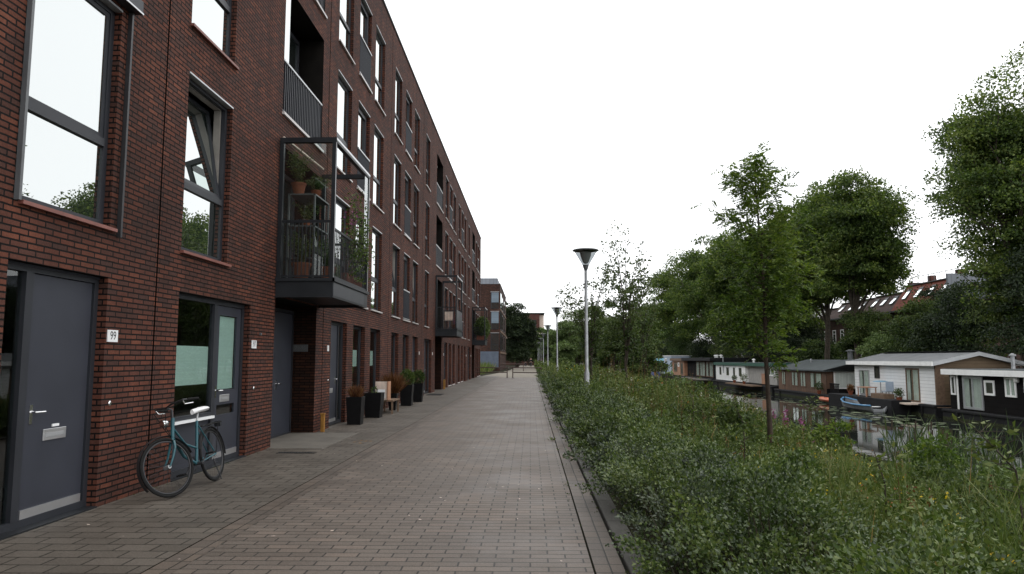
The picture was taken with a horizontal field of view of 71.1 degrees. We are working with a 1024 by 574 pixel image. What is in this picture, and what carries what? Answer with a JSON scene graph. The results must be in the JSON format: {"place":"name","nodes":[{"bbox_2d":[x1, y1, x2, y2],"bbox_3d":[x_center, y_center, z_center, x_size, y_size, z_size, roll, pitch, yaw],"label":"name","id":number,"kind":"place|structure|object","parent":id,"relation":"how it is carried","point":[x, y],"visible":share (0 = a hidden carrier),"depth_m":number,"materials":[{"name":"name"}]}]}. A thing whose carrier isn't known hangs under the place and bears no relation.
{"place":"outdoors","nodes":[
{"label":"outdoors","id":0,"kind":"place"},
{"bbox_2d":[0,376,497,573],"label":"pavement","id":1,"kind":"structure","parent":0,"point":[139,532],"depth_m":7.35,"materials":[{"name":"tile"}]},
{"bbox_2d":[136,397,225,497],"bbox_3d":[-3.859,1.889,8.682,0.585,1.071,1.772,-11,-6,0],"label":"bicycle","id":2,"kind":"object","parent":1,"relation":"on","point":[180,444],"visible":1,"depth_m":8.37,"materials":[{"name":"teal metal"}]},
{"bbox_2d":[267,432,357,448],"bbox_3d":[-4.018,2.953,13.781,1.510,0.036,2.700,0,-6,1],"label":"doorstep slab","id":3,"kind":"structure","parent":1,"relation":"on","point":[317,440],"depth_m":13.64,"materials":[{"name":"concrete"}]},
{"bbox_2d":[344,384,364,424],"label":"potted plant","id":4,"kind":"object","parent":1,"relation":"on","point":[355,401],"visible":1,"depth_m":17.03,"materials":[{"name":"plant"}]},
{"bbox_2d":[363,385,384,417],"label":"potted plant","id":5,"kind":"object","parent":1,"relation":"on","point":[374,403],"visible":0.97,"depth_m":19.02,"materials":[{"name":"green plant"}]},
{"bbox_2d":[377,370,409,409],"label":"potted plant","id":6,"kind":"object","parent":1,"relation":"on","point":[397,385],"visible":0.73,"depth_m":21.75,"materials":[{"name":"brown plant"}]},
{"bbox_2d":[399,368,415,405],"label":"potted plant","id":7,"kind":"object","parent":1,"relation":"on","point":[406,395],"visible":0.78,"depth_m":23.88,"materials":[{"name":"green plant"}]},
{"bbox_2d":[412,369,425,401],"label":"potted plant","id":8,"kind":"object","parent":1,"relation":"on","point":[418,387],"visible":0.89,"depth_m":25.98,"materials":[{"name":"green plant"}]},
{"bbox_2d":[171,377,593,573],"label":"path","id":9,"kind":"structure","parent":0,"point":[482,461],"depth_m":7.37,"materials":[{"name":"grey brick"}]},
{"bbox_2d":[141,377,498,573],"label":"path edge band","id":10,"kind":"object","parent":9,"relation":"on","point":[174,563],"visible":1,"depth_m":7.36,"materials":[{"name":"grey concrete"}]},
{"bbox_2d":[0,362,1010,573],"bbox_3d":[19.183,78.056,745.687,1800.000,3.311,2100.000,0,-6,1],"label":"ground","id":11,"kind":"structure","parent":0,"point":[619,506],"depth_m":6.96,"materials":[{"name":"soil"}]},
{"bbox_2d":[0,0,487,540],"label":"apartment building","id":12,"kind":"structure","parent":11,"relation":"on","point":[146,176],"depth_m":10.39,"materials":[{"name":"brick"}]},
{"bbox_2d":[18,274,91,519],"bbox_3d":[-4.503,1.057,7.123,0.109,2.290,0.940,0,-6,1],"label":"door","id":13,"kind":"structure","parent":12,"relation":"in","point":[51,469],"depth_m":7.09,"materials":[{"name":"grey metal"}]},
{"bbox_2d":[14,0,143,237],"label":"window","id":14,"kind":"structure","parent":12,"relation":"in","point":[62,144],"depth_m":7.29,"materials":[{"name":"glass"}]},
{"bbox_2d":[180,71,233,266],"bbox_3d":[-4.487,-1.606,10.255,0.425,2.476,1.510,0,-6,1],"label":"window","id":15,"kind":"structure","parent":12,"relation":"in","point":[204,180],"depth_m":10.44,"materials":[{"name":"glass"}]},
{"bbox_2d":[191,0,238,69],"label":"window","id":16,"kind":"structure","parent":12,"relation":"in","point":[211,19],"depth_m":10.66,"materials":[{"name":"glass"}]},
{"bbox_2d":[212,305,240,458],"bbox_3d":[-4.410,1.455,11.092,0.121,2.290,0.920,0,-6,1],"label":"door","id":17,"kind":"structure","parent":12,"relation":"in","point":[226,335],"depth_m":11.17,"materials":[{"name":"grey glass"}]},
{"bbox_2d":[271,308,293,438],"bbox_3d":[-4.671,1.731,14.499,0.108,2.570,1.410,0,-6,1],"label":"door","id":18,"kind":"structure","parent":12,"relation":"in","point":[284,322],"depth_m":14.63,"materials":[{"name":"grey metal"}]},
{"bbox_2d":[281,173,294,277],"bbox_3d":[-4.744,-1.217,14.309,0.047,2.360,2.220,0,-6,1],"label":"loggia door","id":19,"kind":"structure","parent":12,"relation":"in","point":[287,180],"depth_m":15.11,"materials":[{"name":"glass"}]},
{"bbox_2d":[289,31,299,74],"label":"loggia door","id":20,"kind":"structure","parent":12,"relation":"in","point":[294,47],"depth_m":15.58,"materials":[{"name":"glass"}]},
{"bbox_2d":[282,231,322,277],"bbox_3d":[-3.849,-0.611,13.189,0.790,0.950,0.837,0,-6,1],"label":"potted plant","id":21,"kind":"object","parent":12,"relation":"on","point":[299,263],"visible":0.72,"depth_m":13.10,"materials":[{"name":"green plant"}]},
{"bbox_2d":[286,193,328,277],"bbox_3d":[-3.899,-0.891,13.727,0.510,1.615,0.930,0,-6,1],"label":"plant shelf","id":22,"kind":"object","parent":12,"relation":"on","point":[302,198],"visible":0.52,"depth_m":13.48,"materials":[{"name":"black metal"}]},
{"bbox_2d":[286,148,315,193],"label":"potted plant","id":23,"kind":"object","parent":22,"relation":"on","point":[299,185],"visible":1,"depth_m":13.48,"materials":[{"name":"green plant"}]},
{"bbox_2d":[329,325,336,421],"bbox_3d":[-4.252,2.038,16.900,0.109,2.290,0.900,0,-6,1],"label":"door","id":24,"kind":"structure","parent":12,"relation":"in","point":[333,353],"depth_m":17.05,"materials":[{"name":"grey"}]},
{"bbox_2d":[335,195,349,275],"bbox_3d":[-4.207,-0.905,17.416,0.157,2.440,1.350,0,-6,1],"label":"window","id":25,"kind":"structure","parent":12,"relation":"in","point":[341,206],"depth_m":17.62,"materials":[{"name":"glass"}]},
{"bbox_2d":[337,69,352,182],"bbox_3d":[-4.188,-3.946,17.735,0.195,2.426,1.440,0,-6,1],"label":"window","id":26,"kind":"structure","parent":12,"relation":"in","point":[344,88],"depth_m":17.92,"materials":[{"name":"glass"}]},
{"bbox_2d":[339,0,354,64],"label":"window","id":27,"kind":"structure","parent":12,"relation":"in","point":[345,5],"depth_m":18.23,"materials":[{"name":"glass"}]},
{"bbox_2d":[338,188,374,284],"bbox_3d":[-3.185,-0.948,14.752,0.572,1.931,1.717,0,-6,1],"label":"climbing plant","id":28,"kind":"object","parent":12,"relation":"on","point":[361,231],"visible":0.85,"depth_m":14.61,"materials":[{"name":"green plant"}]},
{"bbox_2d":[357,100,370,200],"bbox_3d":[-4.143,-3.737,19.774,0.210,2.435,1.440,0,-6,1],"label":"french door","id":29,"kind":"structure","parent":12,"relation":"in","point":[363,114],"depth_m":19.89,"materials":[{"name":"glass"}]},
{"bbox_2d":[359,0,372,93],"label":"french door","id":30,"kind":"structure","parent":12,"relation":"in","point":[365,54],"depth_m":20.21,"materials":[{"name":"glass"}]},
{"bbox_2d":[371,226,382,313],"bbox_3d":[-4.086,-0.488,21.397,0.195,2.476,1.420,0,-6,1],"label":"window","id":31,"kind":"structure","parent":12,"relation":"in","point":[375,233],"depth_m":21.59,"materials":[{"name":"glass"}]},
{"bbox_2d":[373,125,383,213],"bbox_3d":[-4.086,-3.547,21.704,0.195,2.426,1.420,0,-6,1],"label":"window","id":32,"kind":"structure","parent":12,"relation":"in","point":[377,134],"depth_m":21.89,"materials":[{"name":"glass"}]},
{"bbox_2d":[375,25,385,116],"bbox_3d":[-4.086,-6.617,22.012,0.195,2.356,1.420,0,-6,1],"label":"window","id":33,"kind":"structure","parent":12,"relation":"in","point":[380,41],"depth_m":22.21,"materials":[{"name":"glass"}]},
{"bbox_2d":[391,243,399,318],"bbox_3d":[-4.122,-0.181,24.454,0.425,2.476,1.360,0,-6,1],"label":"window","id":34,"kind":"structure","parent":12,"relation":"in","point":[394,267],"depth_m":24.93,"materials":[{"name":"glass"}]},
{"bbox_2d":[393,154,401,230],"bbox_3d":[-4.007,-3.241,24.758,0.195,2.426,1.360,0,-6,1],"label":"window","id":35,"kind":"structure","parent":12,"relation":"in","point":[396,161],"depth_m":24.97,"materials":[{"name":"glass"}]},
{"bbox_2d":[395,67,402,144],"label":"window","id":36,"kind":"structure","parent":12,"relation":"in","point":[398,78],"depth_m":25.37,"materials":[{"name":"glass"}]},
{"bbox_2d":[403,252,410,321],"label":"french door","id":37,"kind":"structure","parent":12,"relation":"in","point":[405,293],"depth_m":26.71,"materials":[{"name":"glass"}]},
{"bbox_2d":[404,170,411,240],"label":"french door","id":38,"kind":"structure","parent":12,"relation":"in","point":[407,216],"depth_m":26.99,"materials":[{"name":"glass"}]},
{"bbox_2d":[405,90,412,161],"bbox_3d":[-3.960,-6.095,27.169,0.210,2.365,1.390,0,-6,1],"label":"french door","id":39,"kind":"structure","parent":12,"relation":"in","point":[408,148],"depth_m":27.27,"materials":[{"name":"glass"}]},
{"bbox_2d":[474,316,490,339],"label":"balcony shrub","id":40,"kind":"object","parent":12,"relation":"on","point":[479,323],"visible":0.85,"depth_m":56.65,"materials":[{"name":"green plant"}]},
{"bbox_2d":[480,278,505,370],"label":"brick apartment block","id":41,"kind":"structure","parent":11,"relation":"on","point":[493,302],"depth_m":95.32,"materials":[{"name":"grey brick"}]},
{"bbox_2d":[485,365,538,377],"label":"road","id":42,"kind":"structure","parent":11,"relation":"on","point":[521,375],"depth_m":77.42,"materials":[{"name":"grey concrete"}]},
{"bbox_2d":[506,301,540,366],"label":"broadleaf tree","id":43,"kind":"object","parent":11,"relation":"on","point":[522,334],"visible":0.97,"depth_m":126.69,"materials":[{"name":"green plant"}]},
{"bbox_2d":[546,318,580,352],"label":"willow bush","id":44,"kind":"object","parent":11,"relation":"on","point":[562,335],"visible":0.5,"depth_m":110.61,"materials":[{"name":"green plant"}]},
{"bbox_2d":[549,339,579,364],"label":"willow bush","id":45,"kind":"object","parent":11,"relation":"on","point":[566,351],"visible":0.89,"depth_m":84.65,"materials":[{"name":"green plant"}]},
{"bbox_2d":[536,377,625,573],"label":"path gutter","id":46,"kind":"object","parent":11,"relation":"on","point":[606,560],"visible":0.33,"depth_m":7.13,"materials":[{"name":"grey concrete"}]},
{"bbox_2d":[572,248,598,391],"bbox_3d":[2.151,1.296,20.726,0.770,4.880,0.770,0,-6,1],"label":"street lamp","id":47,"kind":"object","parent":11,"relation":"on","point":[585,254],"visible":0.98,"depth_m":20.76,"materials":[{"name":"metal"}]},
{"bbox_2d":[555,260,616,381],"bbox_3d":[2.815,1.757,27.599,2.462,5.583,2.579,0,-6,1],"label":"young alder","id":48,"kind":"object","parent":11,"relation":"on","point":[592,337],"visible":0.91,"depth_m":27.27,"materials":[{"name":"green plant"}]},
{"bbox_2d":[574,303,615,367],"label":"willow bush","id":49,"kind":"object","parent":11,"relation":"on","point":[580,328],"visible":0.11,"depth_m":91.07,"materials":[{"name":"green plant"}]},
{"bbox_2d":[544,388,649,573],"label":"kerb","id":50,"kind":"structure","parent":11,"relation":"on","point":[605,504],"depth_m":7.06,"materials":[{"name":"concrete"}]},
{"bbox_2d":[592,310,626,371],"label":"willow bush","id":51,"kind":"object","parent":11,"relation":"on","point":[603,358],"visible":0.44,"depth_m":80.66,"materials":[{"name":"green plant"}]},
{"bbox_2d":[600,220,660,381],"bbox_3d":[4.180,0.981,25.779,2.097,6.841,3.070,0,-6,1],"label":"young alder","id":52,"kind":"object","parent":11,"relation":"on","point":[627,326],"visible":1,"depth_m":25.57,"materials":[{"name":"green plant"}]},
{"bbox_2d":[616,316,669,380],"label":"willow bush","id":53,"kind":"object","parent":11,"relation":"on","point":[635,368],"visible":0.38,"depth_m":64.48,"materials":[{"name":"green plant"}]},
{"bbox_2d":[627,278,674,381],"bbox_3d":[5.618,2.384,29.815,1.812,5.491,2.001,1,-6,-8],"label":"young alder","id":54,"kind":"object","parent":11,"relation":"on","point":[645,328],"visible":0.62,"depth_m":29.66,"materials":[{"name":"green plant"}]},
{"bbox_2d":[641,261,705,353],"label":"sycamore tree","id":55,"kind":"object","parent":11,"relation":"on","point":[664,285],"visible":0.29,"depth_m":141.51,"materials":[{"name":"green plant"}]},
{"bbox_2d":[664,336,714,357],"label":"canal bush","id":56,"kind":"object","parent":11,"relation":"on","point":[680,347],"visible":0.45,"depth_m":138.87,"materials":[{"name":"green plant"}]},
{"bbox_2d":[660,234,741,357],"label":"sycamore tree","id":57,"kind":"object","parent":11,"relation":"on","point":[692,304],"visible":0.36,"depth_m":118.78,"materials":[{"name":"green plant"}]},
{"bbox_2d":[684,333,733,357],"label":"canal bush","id":58,"kind":"object","parent":11,"relation":"on","point":[698,351],"visible":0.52,"depth_m":121.04,"materials":[{"name":"green plant"}]},
{"bbox_2d":[691,223,756,357],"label":"sycamore tree","id":59,"kind":"object","parent":11,"relation":"on","point":[712,286],"visible":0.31,"depth_m":101.11,"materials":[{"name":"green plant"}]},
{"bbox_2d":[707,330,762,361],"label":"canal bush","id":60,"kind":"object","parent":11,"relation":"on","point":[734,353],"visible":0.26,"depth_m":106.75,"materials":[{"name":"green plant"}]},
{"bbox_2d":[711,401,759,435],"bbox_3d":[4.581,2.822,14.609,0.945,1.002,0.910,-4,-7,35],"label":"meadow shrub","id":61,"kind":"object","parent":11,"relation":"on","point":[727,415],"visible":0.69,"depth_m":14.52,"materials":[{"name":"green plant"}]},
{"bbox_2d":[712,393,763,458],"bbox_3d":[3.190,2.068,9.966,0.488,1.187,0.625,5,-7,-39],"label":"sapling","id":62,"kind":"object","parent":11,"relation":"on","point":[742,423],"visible":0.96,"depth_m":9.96,"materials":[{"name":"green plant"}]},
{"bbox_2d":[690,141,826,443],"bbox_3d":[5.127,0.273,14.966,2.692,6.643,2.331,0,-6,1],"label":"young rowan","id":63,"kind":"object","parent":11,"relation":"on","point":[775,301],"visible":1,"depth_m":14.76,"materials":[{"name":"green plant"}]},
{"bbox_2d":[535,367,1002,573],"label":"hedge","id":64,"kind":"object","parent":11,"relation":"on","point":[779,508],"depth_m":4.95,"materials":[{"name":"green plant"}]},
{"bbox_2d":[534,359,1023,573],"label":"meadow plants","id":65,"kind":"object","parent":11,"relation":"on","point":[721,435],"visible":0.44,"depth_m":9.08,"materials":[{"name":"green plant"}]},
{"bbox_2d":[538,367,1023,573],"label":"shrubs","id":66,"kind":"object","parent":11,"relation":"on","point":[865,562],"visible":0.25,"depth_m":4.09,"materials":[{"name":"green plant"}]},
{"bbox_2d":[736,215,833,355],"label":"sycamore tree","id":67,"kind":"object","parent":11,"relation":"on","point":[813,320],"visible":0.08,"depth_m":83.10,"materials":[{"name":"green plant"}]},
{"bbox_2d":[765,447,828,491],"bbox_3d":[3.123,2.146,7.975,0.739,0.742,0.760,-5,-8,41],"label":"meadow shrub","id":68,"kind":"object","parent":11,"relation":"on","point":[803,455],"visible":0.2,"depth_m":7.90,"materials":[{"name":"green plant"}]},
{"bbox_2d":[763,323,834,362],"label":"canal bush","id":69,"kind":"object","parent":11,"relation":"on","point":[795,340],"visible":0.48,"depth_m":81.81,"materials":[{"name":"green plant"}]},
{"bbox_2d":[606,353,993,529],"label":"dock stalks","id":70,"kind":"object","parent":11,"relation":"on","point":[770,433],"visible":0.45,"depth_m":12.29,"materials":[{"name":"brown plant"}]},
{"bbox_2d":[583,355,1023,572],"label":"dry stems","id":71,"kind":"object","parent":11,"relation":"on","point":[773,433],"visible":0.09,"depth_m":14.59,"materials":[{"name":"plant"}]},
{"bbox_2d":[788,338,842,362],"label":"canal bush","id":72,"kind":"object","parent":11,"relation":"on","point":[815,349],"visible":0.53,"depth_m":74.03,"materials":[{"name":"green plant"}]},
{"bbox_2d":[762,181,870,359],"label":"sycamore tree","id":73,"kind":"object","parent":11,"relation":"on","point":[819,304],"visible":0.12,"depth_m":72.07,"materials":[{"name":"green plant"}]},
{"bbox_2d":[804,417,856,455],"bbox_3d":[6.956,3.564,15.698,1.101,1.423,1.082,-4,-7,37],"label":"meadow shrub","id":74,"kind":"object","parent":11,"relation":"on","point":[836,437],"visible":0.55,"depth_m":15.66,"materials":[{"name":"green plant"}]},
{"bbox_2d":[677,413,1023,573],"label":"tall grass","id":75,"kind":"structure","parent":11,"relation":"on","point":[1002,526],"depth_m":6.02,"materials":[{"name":"green plant"}]},
{"bbox_2d":[830,298,874,358],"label":"terraced house","id":76,"kind":"structure","parent":11,"relation":"on","point":[837,330],"depth_m":98.05,"materials":[{"name":"brick"}]},
{"bbox_2d":[793,165,922,358],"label":"sycamore tree","id":77,"kind":"object","parent":11,"relation":"on","point":[860,245],"visible":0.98,"depth_m":64.98,"materials":[{"name":"green plant"}]},
{"bbox_2d":[831,306,892,359],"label":"canal bush","id":78,"kind":"object","parent":11,"relation":"on","point":[867,323],"visible":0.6,"depth_m":65.25,"materials":[{"name":"green plant"}]},
{"bbox_2d":[855,322,908,357],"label":"canal bush","id":79,"kind":"object","parent":11,"relation":"on","point":[873,345],"visible":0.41,"depth_m":60.16,"materials":[{"name":"green plant"}]},
{"bbox_2d":[862,441,914,537],"bbox_3d":[3.145,1.799,5.997,0.390,1.046,0.500,-3,-7,28],"label":"sapling","id":80,"kind":"object","parent":11,"relation":"on","point":[878,463],"visible":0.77,"depth_m":6.01,"materials":[{"name":"green plant"}]},
{"bbox_2d":[864,283,916,330],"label":"terraced house","id":81,"kind":"structure","parent":11,"relation":"on","point":[884,303],"depth_m":86.22,"materials":[{"name":"brick"}]},
{"bbox_2d":[879,297,943,353],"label":"canal bush","id":82,"kind":"object","parent":11,"relation":"on","point":[901,327],"visible":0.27,"depth_m":56.83,"materials":[{"name":"green plant"}]},
{"bbox_2d":[896,430,964,476],"bbox_3d":[8.000,3.591,13.652,1.446,1.705,1.100,1,-6,-13],"label":"meadow shrub","id":83,"kind":"object","parent":11,"relation":"on","point":[934,449],"visible":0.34,"depth_m":13.63,"materials":[{"name":"green plant"}]},
{"bbox_2d":[871,408,1015,485],"bbox_3d":[10.223,4.133,17.454,2.976,2.581,3.834,-1,-6,8],"label":"reed clump","id":84,"kind":"object","parent":11,"relation":"on","point":[953,445],"visible":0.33,"depth_m":17.25,"materials":[{"name":"green plant"}]},
{"bbox_2d":[900,456,990,504],"bbox_3d":[4.910,2.389,8.106,0.940,0.898,0.934,-4,-7,31],"label":"meadow shrub","id":85,"kind":"object","parent":11,"relation":"on","point":[942,469],"visible":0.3,"depth_m":8.20,"materials":[{"name":"green plant"}]},
{"bbox_2d":[897,279,1002,355],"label":"canal bush","id":86,"kind":"object","parent":11,"relation":"on","point":[943,323],"visible":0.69,"depth_m":51.87,"materials":[{"name":"green plant"}]},
{"bbox_2d":[911,283,993,349],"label":"canal bush","id":87,"kind":"object","parent":11,"relation":"on","point":[931,292],"visible":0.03,"depth_m":61.76,"materials":[{"name":"green plant"}]},
{"bbox_2d":[889,268,1021,368],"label":"terraced house","id":88,"kind":"structure","parent":11,"relation":"on","point":[950,278],"depth_m":77.62,"materials":[{"name":"brick"}]},
{"bbox_2d":[915,41,1023,324],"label":"broadleaf tree","id":89,"kind":"object","parent":11,"relation":"on","point":[987,156],"visible":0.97,"depth_m":47.71,"materials":[{"name":"green plant"}]},
{"bbox_2d":[945,242,1023,368],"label":"canal bush","id":90,"kind":"object","parent":11,"relation":"on","point":[983,309],"visible":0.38,"depth_m":48.36,"materials":[{"name":"green plant"}]},
{"bbox_2d":[952,413,1023,550],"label":"shrub","id":91,"kind":"object","parent":11,"relation":"on","point":[993,446],"visible":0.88,"depth_m":5.54,"materials":[{"name":"green plant"}]},
{"bbox_2d":[970,460,1023,506],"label":"meadow shrub","id":92,"kind":"object","parent":11,"relation":"on","point":[993,473],"visible":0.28,"depth_m":9.84,"materials":[{"name":"green plant"}]},
{"bbox_2d":[974,234,1023,355],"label":"canal bush","id":93,"kind":"object","parent":11,"relation":"on","point":[1014,332],"visible":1,"depth_m":44.32,"materials":[{"name":"green plant"}]},
{"bbox_2d":[384,0,1023,340],"label":"sky","id":94,"kind":"structure","parent":0,"point":[557,122],"materials":[{"name":"white"}]},
{"bbox_2d":[480,361,1022,573],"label":"meadow grass","id":95,"kind":"structure","parent":0,"point":[484,364],"depth_m":10.79,"materials":[{"name":"green plant"}]},
{"bbox_2d":[611,369,1023,505],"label":"water","id":96,"kind":"structure","parent":0,"point":[865,430],"depth_m":38.61,"materials":[{"name":"black liquid"}]},
{"bbox_2d":[670,358,687,379],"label":"houseboat","id":97,"kind":"object","parent":96,"relation":"on","point":[681,370],"visible":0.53,"depth_m":117.86,"materials":[{"name":"brown wood"}]},
{"bbox_2d":[677,355,753,384],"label":"houseboat","id":98,"kind":"object","parent":96,"relation":"on","point":[703,368],"visible":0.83,"depth_m":100.77,"materials":[{"name":"black wood"}]},
{"bbox_2d":[712,357,791,393],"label":"houseboat","id":99,"kind":"object","parent":96,"relation":"on","point":[753,371],"visible":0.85,"depth_m":81.35,"materials":[{"name":"white wood"}]},
{"bbox_2d":[774,350,855,400],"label":"houseboat","id":100,"kind":"object","parent":96,"relation":"on","point":[835,376],"visible":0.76,"depth_m":62.06,"materials":[{"name":"brown wood"}]},
{"bbox_2d":[833,372,854,388],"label":"porch window","id":101,"kind":"structure","parent":100,"relation":"in","point":[842,378],"depth_m":59.28,"materials":[{"name":"white glass"}]},
{"bbox_2d":[719,389,959,429],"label":"lily pads","id":102,"kind":"object","parent":96,"relation":"on","point":[898,421],"visible":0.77,"depth_m":43.87,"materials":[{"name":"green plant"}]},
{"bbox_2d":[840,397,886,412],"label":"rowing boat","id":103,"kind":"object","parent":96,"relation":"on","point":[851,403],"visible":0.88,"depth_m":47.71,"materials":[{"name":"blue paint"}]},
{"bbox_2d":[828,350,1023,416],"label":"houseboat","id":104,"kind":"object","parent":96,"relation":"on","point":[921,380],"visible":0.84,"depth_m":45.49,"materials":[{"name":"white wood"}]},
{"bbox_2d":[905,368,920,401],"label":"door","id":105,"kind":"structure","parent":104,"relation":"in","point":[911,374],"depth_m":45.87,"materials":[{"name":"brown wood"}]},
{"bbox_2d":[905,411,1023,500],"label":"reed clump","id":106,"kind":"object","parent":96,"relation":"in","point":[998,456],"visible":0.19,"depth_m":17.22,"materials":[{"name":"green plant"}]},
{"bbox_2d":[940,353,1023,429],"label":"houseboat","id":107,"kind":"object","parent":96,"relation":"on","point":[993,395],"visible":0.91,"depth_m":38.31,"materials":[{"name":"black wood"}]},
{"bbox_2d":[962,376,984,410],"bbox_3d":[25.518,5.861,39.673,0.070,1.820,1.800,0,-6,1],"label":"door","id":108,"kind":"structure","parent":107,"relation":"in","point":[972,386],"depth_m":39.63,"materials":[{"name":"glass"}]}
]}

